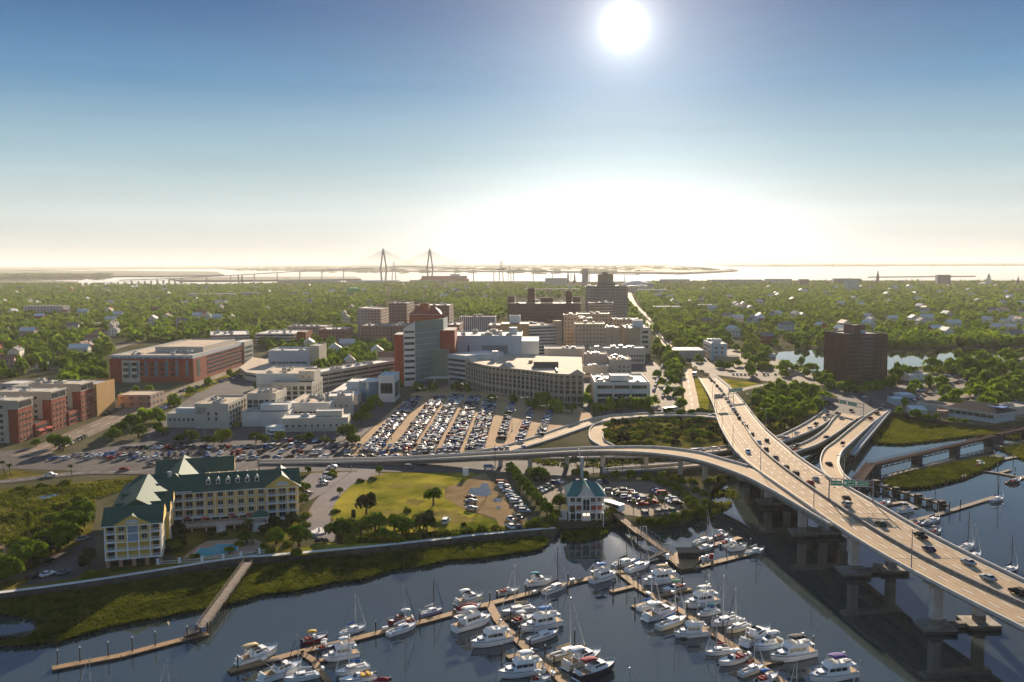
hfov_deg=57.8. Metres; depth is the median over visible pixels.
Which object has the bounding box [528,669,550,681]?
runabout
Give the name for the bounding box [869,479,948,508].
boats
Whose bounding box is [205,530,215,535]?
bush
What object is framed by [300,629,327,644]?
runabout
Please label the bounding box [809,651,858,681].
motor yacht
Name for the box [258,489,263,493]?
window
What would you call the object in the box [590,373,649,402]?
white clinic
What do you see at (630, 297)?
avenue road
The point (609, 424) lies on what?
tree
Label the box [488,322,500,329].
pink office
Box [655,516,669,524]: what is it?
bush
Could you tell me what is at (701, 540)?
sailboat
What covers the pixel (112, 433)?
tree
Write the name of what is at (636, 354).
long white office
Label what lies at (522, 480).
tree
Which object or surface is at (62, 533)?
tree
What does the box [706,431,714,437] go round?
tree
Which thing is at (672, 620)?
sailboat
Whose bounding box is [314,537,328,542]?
parked car
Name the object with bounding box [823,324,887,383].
dark tower
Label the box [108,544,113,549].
balcony door
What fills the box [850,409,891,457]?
footbridge ramp
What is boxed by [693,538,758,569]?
floating dock
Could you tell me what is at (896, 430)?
marsh grass
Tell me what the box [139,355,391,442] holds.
hospital yard ground
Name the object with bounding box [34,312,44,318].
gabled house
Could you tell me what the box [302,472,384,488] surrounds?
parking apron ground
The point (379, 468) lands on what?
tree
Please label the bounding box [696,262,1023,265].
shore terrain
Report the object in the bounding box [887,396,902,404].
waterfront shed
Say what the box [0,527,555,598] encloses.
seawall
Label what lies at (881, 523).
car
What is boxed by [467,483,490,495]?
puddle water
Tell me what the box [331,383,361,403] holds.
sloping roof hall
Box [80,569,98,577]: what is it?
bush
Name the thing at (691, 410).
tree
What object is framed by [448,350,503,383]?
striped clinic
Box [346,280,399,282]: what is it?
flat roofed hall
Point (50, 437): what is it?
tree
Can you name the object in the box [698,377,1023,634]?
highway bridge
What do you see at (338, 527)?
tree
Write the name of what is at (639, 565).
sailboat
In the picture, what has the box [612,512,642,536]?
footbridge
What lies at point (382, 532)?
tree
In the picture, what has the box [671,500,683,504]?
parked car
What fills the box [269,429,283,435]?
box truck
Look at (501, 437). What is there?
van
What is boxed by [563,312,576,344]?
tan hospital
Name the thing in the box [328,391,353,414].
hospital annex
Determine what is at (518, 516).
pickup truck
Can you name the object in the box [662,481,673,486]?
bush
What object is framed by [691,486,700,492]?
bush
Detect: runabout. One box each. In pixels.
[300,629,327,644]
[316,638,334,651]
[339,671,376,681]
[369,676,391,681]
[453,601,481,613]
[496,586,519,595]
[509,610,533,626]
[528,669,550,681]
[663,579,686,592]
[714,529,727,539]
[718,536,732,547]
[719,648,748,665]
[753,668,777,681]
[878,499,889,506]
[914,520,924,526]
[929,525,940,534]
[975,460,984,465]
[1007,477,1020,484]
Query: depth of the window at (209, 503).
329.42 m
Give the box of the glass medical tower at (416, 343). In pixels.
[394,316,456,385]
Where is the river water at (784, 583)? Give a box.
[0,263,1023,681]
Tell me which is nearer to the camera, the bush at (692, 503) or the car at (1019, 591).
the car at (1019, 591)
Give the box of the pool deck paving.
[182,539,261,558]
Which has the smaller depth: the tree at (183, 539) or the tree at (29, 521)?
the tree at (183, 539)
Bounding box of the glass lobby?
[424,349,449,384]
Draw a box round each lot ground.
[642,362,681,411]
[690,347,824,387]
[894,363,1023,420]
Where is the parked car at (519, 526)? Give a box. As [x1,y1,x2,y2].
[515,523,522,528]
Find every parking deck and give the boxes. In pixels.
[210,330,249,338]
[255,329,312,345]
[529,320,561,354]
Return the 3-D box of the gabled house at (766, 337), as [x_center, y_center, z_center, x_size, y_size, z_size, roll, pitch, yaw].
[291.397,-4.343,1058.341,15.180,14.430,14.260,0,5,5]
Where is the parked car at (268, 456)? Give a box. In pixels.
[260,454,270,458]
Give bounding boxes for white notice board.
[463,468,467,476]
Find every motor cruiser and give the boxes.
[234,642,276,665]
[256,657,301,681]
[387,608,414,625]
[453,588,483,606]
[525,571,551,586]
[560,645,600,671]
[571,656,614,681]
[640,601,676,622]
[727,540,746,551]
[738,624,769,648]
[755,630,783,651]
[897,502,914,513]
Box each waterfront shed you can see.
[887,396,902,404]
[894,392,915,398]
[898,370,930,380]
[937,407,947,415]
[997,402,1023,414]
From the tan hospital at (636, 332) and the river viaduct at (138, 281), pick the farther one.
the river viaduct at (138, 281)
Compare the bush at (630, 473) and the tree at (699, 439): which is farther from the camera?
the tree at (699, 439)
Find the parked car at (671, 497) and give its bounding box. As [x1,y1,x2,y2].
[665,496,676,500]
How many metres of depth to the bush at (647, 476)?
395.52 m
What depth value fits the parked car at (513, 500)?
356.39 m
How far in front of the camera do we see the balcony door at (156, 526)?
286.83 m
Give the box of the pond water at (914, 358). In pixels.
[773,348,1023,370]
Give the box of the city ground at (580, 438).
[0,280,1023,590]
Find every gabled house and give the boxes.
[0,353,15,368]
[7,344,24,356]
[18,326,37,336]
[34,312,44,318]
[66,321,79,328]
[67,342,91,352]
[77,309,89,314]
[78,339,93,351]
[84,333,99,342]
[92,328,108,336]
[105,315,116,321]
[106,319,118,327]
[107,321,115,328]
[108,325,119,335]
[112,311,122,316]
[148,314,158,324]
[151,306,160,311]
[176,317,187,326]
[192,312,202,318]
[195,310,207,315]
[204,311,210,319]
[211,313,222,319]
[303,336,314,346]
[329,341,341,351]
[340,337,354,347]
[342,313,349,322]
[342,353,354,364]
[371,343,382,353]
[377,350,393,359]
[700,317,712,322]
[707,304,716,311]
[722,313,731,317]
[726,324,740,336]
[729,313,743,321]
[738,303,746,308]
[746,315,758,324]
[748,314,763,320]
[755,299,762,304]
[760,331,774,342]
[768,310,777,316]
[777,320,794,331]
[790,310,799,316]
[814,320,827,330]
[833,323,843,330]
[838,318,850,324]
[861,318,876,329]
[863,312,873,317]
[885,314,897,322]
[908,313,918,320]
[915,306,926,313]
[915,316,927,325]
[918,313,934,321]
[927,323,941,330]
[940,309,952,317]
[940,325,954,333]
[944,318,961,327]
[981,315,992,322]
[986,306,999,312]
[989,322,1003,328]
[998,306,1009,312]
[999,317,1012,322]
[1003,322,1016,328]
[1003,328,1023,335]
[1008,317,1019,324]
[1013,315,1023,326]
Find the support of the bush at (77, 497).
on the wild meadow ground at (87, 529)
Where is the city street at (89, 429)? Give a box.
[11,341,325,455]
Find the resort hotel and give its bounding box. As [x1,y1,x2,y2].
[101,455,300,568]
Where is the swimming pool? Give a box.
[194,543,238,556]
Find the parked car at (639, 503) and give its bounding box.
[636,501,648,505]
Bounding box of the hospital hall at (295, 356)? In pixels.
[268,343,326,365]
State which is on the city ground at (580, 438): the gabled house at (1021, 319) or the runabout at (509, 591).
the gabled house at (1021, 319)
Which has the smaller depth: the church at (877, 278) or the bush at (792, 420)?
the bush at (792, 420)
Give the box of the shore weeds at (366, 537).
[336,521,557,543]
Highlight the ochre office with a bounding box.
[500,315,529,336]
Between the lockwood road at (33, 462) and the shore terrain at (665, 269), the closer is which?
the lockwood road at (33, 462)
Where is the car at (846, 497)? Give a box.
[841,495,850,500]
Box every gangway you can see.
[637,525,673,554]
[641,543,666,560]
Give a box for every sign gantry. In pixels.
[714,393,733,406]
[728,387,742,399]
[819,396,864,416]
[828,477,873,502]
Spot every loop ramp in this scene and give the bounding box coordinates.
[463,412,716,452]
[589,420,614,445]
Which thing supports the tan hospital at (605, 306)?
on the city ground at (580, 438)
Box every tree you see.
[0,552,28,562]
[0,555,24,583]
[8,538,49,566]
[25,510,33,535]
[30,439,40,446]
[32,520,83,552]
[32,536,62,557]
[39,513,57,524]
[46,433,56,446]
[49,508,72,522]
[51,434,70,450]
[51,510,95,527]
[71,499,96,513]
[77,547,96,567]
[103,427,122,440]
[110,421,129,434]
[120,414,141,427]
[129,424,146,436]
[152,422,162,431]
[155,426,169,434]
[165,538,182,551]
[171,520,187,535]
[173,434,184,443]
[176,534,187,547]
[182,429,199,442]
[201,435,210,443]
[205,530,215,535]
[212,428,231,443]
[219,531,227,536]
[224,546,234,552]
[232,421,239,426]
[238,530,255,543]
[241,518,255,544]
[248,431,263,442]
[257,523,269,534]
[261,435,268,443]
[264,516,281,527]
[265,526,285,544]
[273,431,285,441]
[277,520,290,529]
[285,513,300,522]
[287,524,312,545]
[294,435,302,438]
[299,482,310,491]
[299,493,308,504]
[303,432,314,438]
[305,466,310,472]
[320,436,329,440]
[322,516,352,536]
[335,423,355,438]
[336,487,343,493]
[346,433,360,442]
[350,518,372,536]
[351,509,355,520]
[352,411,371,424]
[354,492,377,513]
[358,403,371,412]
[363,511,386,529]
[373,527,390,539]
[375,465,382,474]
[383,530,397,537]
[387,513,405,530]
[388,517,417,535]
[415,509,435,531]
[417,529,427,533]
[423,487,442,504]
[430,521,440,529]
[462,526,473,532]
[477,524,487,529]
[505,461,514,467]
[508,464,518,472]
[511,469,521,480]
[513,473,523,479]
[515,484,522,497]
[517,476,529,484]
[522,481,532,490]
[526,485,538,499]
[527,467,540,480]
[531,490,542,504]
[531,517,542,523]
[536,494,547,505]
[537,466,547,478]
[539,469,549,481]
[539,501,553,515]
[551,494,566,509]
[561,464,568,479]
[566,402,576,413]
[590,402,603,415]
[596,404,608,414]
[603,421,613,427]
[604,430,615,436]
[610,418,620,427]
[614,432,628,442]
[620,417,629,425]
[629,432,641,440]
[630,430,644,435]
[640,417,649,421]
[643,426,653,432]
[646,494,655,512]
[646,497,652,511]
[654,418,661,422]
[655,423,662,429]
[659,491,667,507]
[663,407,674,413]
[668,418,679,426]
[669,432,680,438]
[670,438,680,443]
[676,409,686,413]
[682,431,689,436]
[687,409,698,412]
[687,432,698,440]
[689,428,699,433]
[695,416,706,422]
[695,437,701,443]
[696,408,708,412]
[697,432,705,437]
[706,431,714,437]
[707,425,718,431]
[762,415,777,425]
[763,412,777,420]
[779,409,793,417]
[779,418,791,425]
[792,409,800,417]
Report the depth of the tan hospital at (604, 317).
1016.96 m
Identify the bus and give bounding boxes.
[604,499,624,511]
[662,406,677,411]
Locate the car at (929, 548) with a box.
[921,545,936,552]
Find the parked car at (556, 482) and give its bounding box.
[549,480,560,485]
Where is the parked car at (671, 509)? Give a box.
[668,507,676,513]
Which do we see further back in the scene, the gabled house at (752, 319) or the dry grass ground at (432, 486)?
the gabled house at (752, 319)
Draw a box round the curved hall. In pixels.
[240,357,281,380]
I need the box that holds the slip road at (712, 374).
[700,369,801,391]
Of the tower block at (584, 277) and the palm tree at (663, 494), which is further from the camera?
the tower block at (584, 277)
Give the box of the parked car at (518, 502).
[512,501,524,504]
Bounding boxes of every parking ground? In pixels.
[25,531,97,584]
[57,439,462,459]
[301,483,332,504]
[345,386,592,454]
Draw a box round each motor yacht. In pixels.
[322,634,359,661]
[450,605,490,633]
[470,619,513,647]
[498,648,545,678]
[520,604,563,631]
[588,562,616,583]
[642,563,676,585]
[674,614,708,638]
[684,583,720,608]
[770,632,817,662]
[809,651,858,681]
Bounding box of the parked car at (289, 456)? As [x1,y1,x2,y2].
[284,454,293,458]
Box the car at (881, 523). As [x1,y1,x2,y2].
[875,521,886,526]
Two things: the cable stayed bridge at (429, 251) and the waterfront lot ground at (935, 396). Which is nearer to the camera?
the waterfront lot ground at (935, 396)
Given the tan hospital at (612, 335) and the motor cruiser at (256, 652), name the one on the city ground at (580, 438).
the tan hospital at (612, 335)
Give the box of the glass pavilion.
[347,371,399,401]
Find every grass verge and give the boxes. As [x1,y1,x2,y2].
[163,393,193,402]
[195,369,239,391]
[695,376,708,408]
[721,378,762,387]
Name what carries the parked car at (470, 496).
on the dirt yard ground at (456, 494)
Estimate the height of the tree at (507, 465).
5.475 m
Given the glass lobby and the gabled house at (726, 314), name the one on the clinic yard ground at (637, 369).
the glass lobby
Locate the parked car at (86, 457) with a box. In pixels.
[82,456,93,459]
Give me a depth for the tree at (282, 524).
321.03 m
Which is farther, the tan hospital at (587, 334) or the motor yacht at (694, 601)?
the tan hospital at (587, 334)
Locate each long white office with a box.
[459,314,495,330]
[589,344,644,363]
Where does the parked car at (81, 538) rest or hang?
on the hotel parking ground at (66, 559)
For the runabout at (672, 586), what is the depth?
268.37 m
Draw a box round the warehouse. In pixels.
[832,278,861,283]
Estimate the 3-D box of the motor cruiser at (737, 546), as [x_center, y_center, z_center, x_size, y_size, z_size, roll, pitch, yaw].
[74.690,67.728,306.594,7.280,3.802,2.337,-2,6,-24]
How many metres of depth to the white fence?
288.99 m
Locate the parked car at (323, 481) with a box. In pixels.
[318,480,329,483]
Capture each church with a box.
[872,272,879,283]
[978,274,990,284]
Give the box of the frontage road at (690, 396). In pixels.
[682,369,698,410]
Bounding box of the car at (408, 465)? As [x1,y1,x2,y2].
[404,464,414,467]
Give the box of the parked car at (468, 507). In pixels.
[465,505,477,509]
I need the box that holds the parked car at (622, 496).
[620,494,631,498]
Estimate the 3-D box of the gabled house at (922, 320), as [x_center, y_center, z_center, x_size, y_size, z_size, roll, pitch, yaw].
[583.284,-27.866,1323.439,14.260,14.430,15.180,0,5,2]
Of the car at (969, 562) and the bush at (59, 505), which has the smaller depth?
the car at (969, 562)
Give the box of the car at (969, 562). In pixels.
[959,558,976,565]
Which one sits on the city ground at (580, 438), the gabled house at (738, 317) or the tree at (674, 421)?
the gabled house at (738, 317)
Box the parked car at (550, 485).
[543,482,553,487]
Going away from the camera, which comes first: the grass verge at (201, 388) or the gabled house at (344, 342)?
the grass verge at (201, 388)
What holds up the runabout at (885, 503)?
on the river water at (784, 583)
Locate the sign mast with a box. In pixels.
[578,449,582,477]
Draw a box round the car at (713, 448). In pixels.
[710,446,720,450]
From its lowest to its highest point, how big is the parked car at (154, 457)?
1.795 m
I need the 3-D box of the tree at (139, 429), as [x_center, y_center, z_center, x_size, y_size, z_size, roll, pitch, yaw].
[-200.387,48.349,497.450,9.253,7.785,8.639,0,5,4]
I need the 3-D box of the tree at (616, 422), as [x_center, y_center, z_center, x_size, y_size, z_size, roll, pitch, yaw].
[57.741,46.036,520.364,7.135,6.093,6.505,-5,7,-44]
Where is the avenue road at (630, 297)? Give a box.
[628,292,672,346]
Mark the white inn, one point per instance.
(715, 349)
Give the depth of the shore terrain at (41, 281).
4862.87 m
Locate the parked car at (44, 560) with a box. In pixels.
[38,557,55,564]
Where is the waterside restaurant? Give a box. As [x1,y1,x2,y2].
[917,400,1017,422]
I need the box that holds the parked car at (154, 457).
[151,455,161,459]
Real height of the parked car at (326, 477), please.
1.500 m
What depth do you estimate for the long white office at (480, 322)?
1216.04 m
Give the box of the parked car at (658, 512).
[655,509,663,515]
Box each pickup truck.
[43,472,57,476]
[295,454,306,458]
[499,486,512,490]
[505,515,514,521]
[514,514,523,519]
[607,489,619,493]
[913,531,928,538]
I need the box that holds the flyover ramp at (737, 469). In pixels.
[259,445,833,530]
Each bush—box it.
[4,512,21,518]
[9,537,23,546]
[14,485,27,490]
[34,507,49,513]
[36,483,48,487]
[51,502,63,509]
[59,479,71,485]
[62,501,70,506]
[69,494,85,501]
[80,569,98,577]
[188,553,200,558]
[233,540,244,546]
[260,542,268,548]
[264,546,275,551]
[281,540,293,546]
[290,548,302,554]
[299,511,311,518]
[301,521,310,526]
[325,471,336,477]
[330,509,340,513]
[342,532,358,544]
[356,478,364,482]
[389,533,406,542]
[402,506,411,512]
[408,531,421,539]
[438,528,451,533]
[451,531,460,536]
[491,524,500,528]
[525,520,533,525]
[539,522,549,527]
[544,513,558,522]
[549,509,562,516]
[571,467,579,474]
[579,470,589,476]
[596,474,609,480]
[602,511,612,516]
[607,506,617,512]
[610,470,620,477]
[625,469,635,478]
[627,440,639,444]
[635,517,645,523]
[640,472,653,479]
[643,517,657,525]
[644,439,655,444]
[654,476,665,483]
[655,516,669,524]
[657,471,666,477]
[660,436,669,440]
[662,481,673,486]
[667,474,679,480]
[669,512,681,521]
[670,484,682,490]
[674,478,685,483]
[678,489,689,496]
[680,509,692,520]
[683,495,697,502]
[686,477,697,483]
[686,499,702,508]
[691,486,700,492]
[691,504,707,515]
[699,489,708,495]
[701,498,711,506]
[704,477,716,483]
[712,509,721,513]
[714,474,725,481]
[755,410,764,418]
[776,422,789,430]
[779,415,797,425]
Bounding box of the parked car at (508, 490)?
[502,489,513,492]
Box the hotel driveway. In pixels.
[305,469,375,541]
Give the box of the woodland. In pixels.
[0,279,1023,422]
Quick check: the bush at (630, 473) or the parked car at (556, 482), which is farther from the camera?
the bush at (630, 473)
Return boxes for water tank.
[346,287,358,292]
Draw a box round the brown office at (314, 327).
[287,324,331,335]
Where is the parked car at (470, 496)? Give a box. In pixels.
[465,494,476,498]
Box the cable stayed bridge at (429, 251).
[119,249,635,283]
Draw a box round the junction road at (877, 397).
[823,357,1023,419]
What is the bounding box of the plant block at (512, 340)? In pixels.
[457,327,538,353]
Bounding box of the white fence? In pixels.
[156,548,265,564]
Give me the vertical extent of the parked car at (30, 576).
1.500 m
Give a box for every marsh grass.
[560,524,613,542]
[699,486,737,518]
[872,416,1021,444]
[882,456,1004,488]
[1000,443,1023,459]
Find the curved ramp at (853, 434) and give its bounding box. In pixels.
[820,406,890,488]
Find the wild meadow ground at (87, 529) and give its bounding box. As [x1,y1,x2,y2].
[0,476,137,580]
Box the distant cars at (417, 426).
[14,310,1023,459]
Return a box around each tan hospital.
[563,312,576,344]
[574,316,604,350]
[576,312,609,325]
[585,272,627,316]
[588,301,612,325]
[605,325,619,345]
[612,317,637,343]
[621,319,650,353]
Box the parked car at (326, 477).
[321,476,331,479]
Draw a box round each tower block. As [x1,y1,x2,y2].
[582,269,587,285]
[798,279,808,284]
[844,280,858,289]
[935,274,950,284]
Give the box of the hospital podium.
[242,402,293,426]
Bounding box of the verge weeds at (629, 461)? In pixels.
[523,448,733,466]
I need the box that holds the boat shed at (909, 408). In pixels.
[906,405,927,416]
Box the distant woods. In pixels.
[0,264,1020,277]
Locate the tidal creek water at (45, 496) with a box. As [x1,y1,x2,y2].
[22,493,58,509]
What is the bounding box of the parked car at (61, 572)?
[55,569,71,575]
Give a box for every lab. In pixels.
[544,345,584,363]
[583,363,607,376]
[584,351,606,363]
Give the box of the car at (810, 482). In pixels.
[806,480,813,484]
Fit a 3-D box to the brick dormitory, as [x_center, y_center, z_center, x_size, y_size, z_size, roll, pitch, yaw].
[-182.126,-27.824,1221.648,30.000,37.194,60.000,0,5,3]
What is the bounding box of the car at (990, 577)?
[979,574,997,581]
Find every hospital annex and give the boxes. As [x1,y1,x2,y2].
[282,408,349,431]
[286,392,334,413]
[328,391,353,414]
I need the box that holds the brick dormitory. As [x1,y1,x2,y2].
[357,305,388,334]
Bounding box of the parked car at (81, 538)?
[75,535,89,541]
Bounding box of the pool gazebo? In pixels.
[251,510,268,531]
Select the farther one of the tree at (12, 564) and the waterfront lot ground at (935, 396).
the waterfront lot ground at (935, 396)
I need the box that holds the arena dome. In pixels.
[621,280,648,286]
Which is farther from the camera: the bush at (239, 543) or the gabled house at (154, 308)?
the gabled house at (154, 308)
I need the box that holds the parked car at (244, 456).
[236,454,246,458]
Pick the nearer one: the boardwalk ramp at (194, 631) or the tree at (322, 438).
the boardwalk ramp at (194, 631)
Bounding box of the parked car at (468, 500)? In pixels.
[465,498,477,502]
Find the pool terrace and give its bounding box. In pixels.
[180,517,263,531]
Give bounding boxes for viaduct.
[95,280,181,283]
[542,408,830,459]
[602,411,862,473]
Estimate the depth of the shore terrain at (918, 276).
5581.23 m
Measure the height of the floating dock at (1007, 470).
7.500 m
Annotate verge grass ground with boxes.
[0,469,64,479]
[300,471,536,475]
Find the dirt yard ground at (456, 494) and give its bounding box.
[445,472,523,525]
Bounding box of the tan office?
[607,354,630,373]
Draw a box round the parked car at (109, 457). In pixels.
[105,456,115,459]
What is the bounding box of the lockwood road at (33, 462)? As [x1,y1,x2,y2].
[0,448,729,475]
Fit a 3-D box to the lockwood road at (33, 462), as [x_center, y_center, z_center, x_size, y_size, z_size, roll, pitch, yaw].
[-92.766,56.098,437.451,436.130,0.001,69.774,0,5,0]
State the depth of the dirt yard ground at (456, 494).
361.82 m
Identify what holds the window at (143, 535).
in the resort hotel
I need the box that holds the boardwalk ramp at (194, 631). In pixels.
[184,622,200,637]
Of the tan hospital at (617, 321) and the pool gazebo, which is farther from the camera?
the tan hospital at (617, 321)
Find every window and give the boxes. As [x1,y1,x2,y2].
[118,527,124,531]
[118,535,124,540]
[141,525,146,530]
[141,533,146,538]
[207,492,212,497]
[207,500,212,505]
[218,508,223,513]
[228,499,233,504]
[228,507,233,512]
[238,490,243,495]
[238,498,243,503]
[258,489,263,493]
[576,513,581,519]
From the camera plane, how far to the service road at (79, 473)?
410.38 m
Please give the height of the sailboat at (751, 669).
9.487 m
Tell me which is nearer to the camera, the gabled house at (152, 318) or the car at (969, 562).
the car at (969, 562)
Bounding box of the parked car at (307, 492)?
[301,490,312,493]
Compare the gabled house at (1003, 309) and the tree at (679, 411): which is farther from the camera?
the gabled house at (1003, 309)
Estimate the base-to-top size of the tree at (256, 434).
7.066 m
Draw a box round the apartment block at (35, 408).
[0,378,115,442]
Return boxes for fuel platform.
[666,547,712,571]
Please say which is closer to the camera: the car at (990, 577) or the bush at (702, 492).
the car at (990, 577)
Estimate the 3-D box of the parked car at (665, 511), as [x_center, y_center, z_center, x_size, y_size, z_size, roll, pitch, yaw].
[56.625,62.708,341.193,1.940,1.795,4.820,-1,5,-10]
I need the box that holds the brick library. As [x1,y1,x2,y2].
[409,303,443,322]
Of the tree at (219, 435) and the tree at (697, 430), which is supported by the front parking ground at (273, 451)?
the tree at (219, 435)
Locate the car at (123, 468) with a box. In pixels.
[119,467,130,470]
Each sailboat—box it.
[81,657,104,681]
[160,659,180,681]
[283,634,319,681]
[335,627,370,675]
[339,594,365,636]
[385,587,416,636]
[420,578,443,617]
[501,567,536,615]
[525,591,558,644]
[541,545,567,595]
[545,597,584,662]
[611,524,636,568]
[624,523,649,573]
[636,574,660,611]
[654,571,686,631]
[692,507,712,545]
[695,516,713,551]
[696,581,721,616]
[705,617,732,655]
[711,578,741,626]
[726,590,751,632]
[737,634,763,677]
[744,522,763,554]
[791,661,804,681]
[853,660,867,681]
[924,490,939,524]
[959,510,973,550]
[971,523,980,556]
[988,477,1003,502]
[1003,535,1017,572]
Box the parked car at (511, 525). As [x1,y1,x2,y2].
[505,523,514,528]
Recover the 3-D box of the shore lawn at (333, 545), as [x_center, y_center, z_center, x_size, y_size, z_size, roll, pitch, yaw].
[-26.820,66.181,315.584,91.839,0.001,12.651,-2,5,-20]
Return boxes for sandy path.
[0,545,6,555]
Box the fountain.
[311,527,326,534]
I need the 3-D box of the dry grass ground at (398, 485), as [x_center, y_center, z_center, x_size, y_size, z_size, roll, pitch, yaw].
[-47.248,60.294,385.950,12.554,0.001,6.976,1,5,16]
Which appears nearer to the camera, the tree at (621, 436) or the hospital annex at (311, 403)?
the tree at (621, 436)
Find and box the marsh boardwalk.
[197,559,252,630]
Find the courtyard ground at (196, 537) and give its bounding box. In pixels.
[172,519,301,556]
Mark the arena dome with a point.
(636, 282)
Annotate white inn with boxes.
[671,338,739,360]
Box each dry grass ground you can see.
[369,510,408,515]
[385,484,412,487]
[404,498,425,505]
[420,485,444,488]
[423,510,463,516]
[436,515,479,523]
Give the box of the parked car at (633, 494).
[631,492,642,496]
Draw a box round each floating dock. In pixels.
[52,620,208,670]
[227,559,618,681]
[485,603,574,681]
[609,558,813,681]
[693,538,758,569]
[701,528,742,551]
[887,496,918,508]
[909,481,1000,522]
[982,451,1018,476]
[1004,472,1023,483]
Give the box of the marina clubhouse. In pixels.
[559,478,605,526]
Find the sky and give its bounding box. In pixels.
[0,0,1023,265]
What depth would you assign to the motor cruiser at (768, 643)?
227.81 m
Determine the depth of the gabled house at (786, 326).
1214.09 m
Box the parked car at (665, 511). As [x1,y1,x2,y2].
[662,508,669,514]
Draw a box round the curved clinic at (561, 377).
[465,351,585,403]
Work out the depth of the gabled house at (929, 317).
1379.61 m
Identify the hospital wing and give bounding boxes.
[167,395,246,428]
[247,388,286,407]
[256,366,322,400]
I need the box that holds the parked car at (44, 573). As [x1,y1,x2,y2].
[38,570,55,576]
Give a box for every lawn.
[0,546,297,590]
[298,526,555,555]
[331,473,504,534]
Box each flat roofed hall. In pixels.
[0,380,33,389]
[24,305,69,312]
[36,362,58,368]
[118,390,163,407]
[187,293,239,295]
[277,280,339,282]
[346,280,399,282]
[410,280,449,282]
[524,289,578,292]
[545,278,566,284]
[637,289,665,292]
[646,283,653,288]
[653,306,680,308]
[660,279,689,282]
[710,279,761,282]
[764,279,791,282]
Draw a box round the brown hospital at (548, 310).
[508,288,580,337]
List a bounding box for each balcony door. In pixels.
[107,527,113,532]
[107,535,113,541]
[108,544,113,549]
[108,552,114,558]
[152,524,158,529]
[153,532,158,537]
[153,540,159,546]
[153,548,159,554]
[175,494,180,500]
[175,503,181,508]
[186,494,191,499]
[186,502,191,507]
[186,510,192,515]
[197,501,202,506]
[197,510,202,515]
[269,496,274,502]
[279,488,284,493]
[290,503,295,508]
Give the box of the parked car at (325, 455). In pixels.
[319,454,329,457]
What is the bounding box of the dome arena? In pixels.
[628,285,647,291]
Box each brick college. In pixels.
[389,301,413,322]
[415,302,453,321]
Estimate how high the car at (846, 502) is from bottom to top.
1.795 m
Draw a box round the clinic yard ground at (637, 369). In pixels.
[423,361,650,415]
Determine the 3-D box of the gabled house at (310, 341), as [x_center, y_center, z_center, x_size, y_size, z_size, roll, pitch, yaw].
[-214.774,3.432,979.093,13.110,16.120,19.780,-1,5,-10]
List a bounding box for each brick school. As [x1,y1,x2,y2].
[318,326,353,340]
[361,322,411,341]
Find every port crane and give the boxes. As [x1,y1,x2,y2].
[389,262,398,279]
[496,262,506,280]
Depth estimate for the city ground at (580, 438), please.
490.90 m
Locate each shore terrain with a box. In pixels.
[0,266,209,270]
[0,270,223,277]
[0,281,77,283]
[170,276,360,280]
[182,263,737,273]
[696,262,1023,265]
[872,276,968,276]
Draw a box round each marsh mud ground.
[0,535,550,638]
[870,416,1011,439]
[883,453,1003,479]
[1000,440,1023,446]
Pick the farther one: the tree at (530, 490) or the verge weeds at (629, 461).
the verge weeds at (629, 461)
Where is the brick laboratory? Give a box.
[109,339,252,381]
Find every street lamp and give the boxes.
[813,475,823,507]
[911,527,923,567]
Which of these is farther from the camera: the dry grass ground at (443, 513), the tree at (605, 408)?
the tree at (605, 408)
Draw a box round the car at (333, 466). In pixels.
[327,464,337,467]
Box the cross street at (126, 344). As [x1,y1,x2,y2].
[8,329,217,369]
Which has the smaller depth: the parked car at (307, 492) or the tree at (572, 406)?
the parked car at (307, 492)
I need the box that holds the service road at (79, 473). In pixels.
[0,470,153,483]
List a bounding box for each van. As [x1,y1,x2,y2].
[116,454,127,459]
[235,448,242,453]
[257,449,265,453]
[275,443,282,447]
[288,442,294,447]
[307,453,317,457]
[441,517,449,523]
[483,464,494,468]
[495,479,507,483]
[496,435,505,439]
[615,491,628,496]
[640,509,649,516]
[656,490,669,494]
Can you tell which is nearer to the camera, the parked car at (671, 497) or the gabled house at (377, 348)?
the parked car at (671, 497)
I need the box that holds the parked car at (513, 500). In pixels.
[510,498,522,503]
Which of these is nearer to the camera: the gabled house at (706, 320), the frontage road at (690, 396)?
the frontage road at (690, 396)
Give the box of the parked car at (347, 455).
[343,454,352,457]
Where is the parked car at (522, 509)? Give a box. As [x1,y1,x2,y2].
[518,507,530,512]
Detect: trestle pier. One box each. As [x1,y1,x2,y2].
[851,460,876,493]
[869,433,997,474]
[994,425,1023,442]
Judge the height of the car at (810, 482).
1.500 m
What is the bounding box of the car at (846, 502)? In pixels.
[841,500,851,506]
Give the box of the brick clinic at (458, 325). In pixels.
[448,320,462,331]
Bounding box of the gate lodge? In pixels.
[265,424,284,434]
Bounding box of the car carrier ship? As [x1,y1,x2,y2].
[420,273,468,280]
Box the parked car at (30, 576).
[24,573,39,579]
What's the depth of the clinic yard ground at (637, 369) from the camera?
613.72 m
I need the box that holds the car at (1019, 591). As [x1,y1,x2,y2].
[1007,587,1023,596]

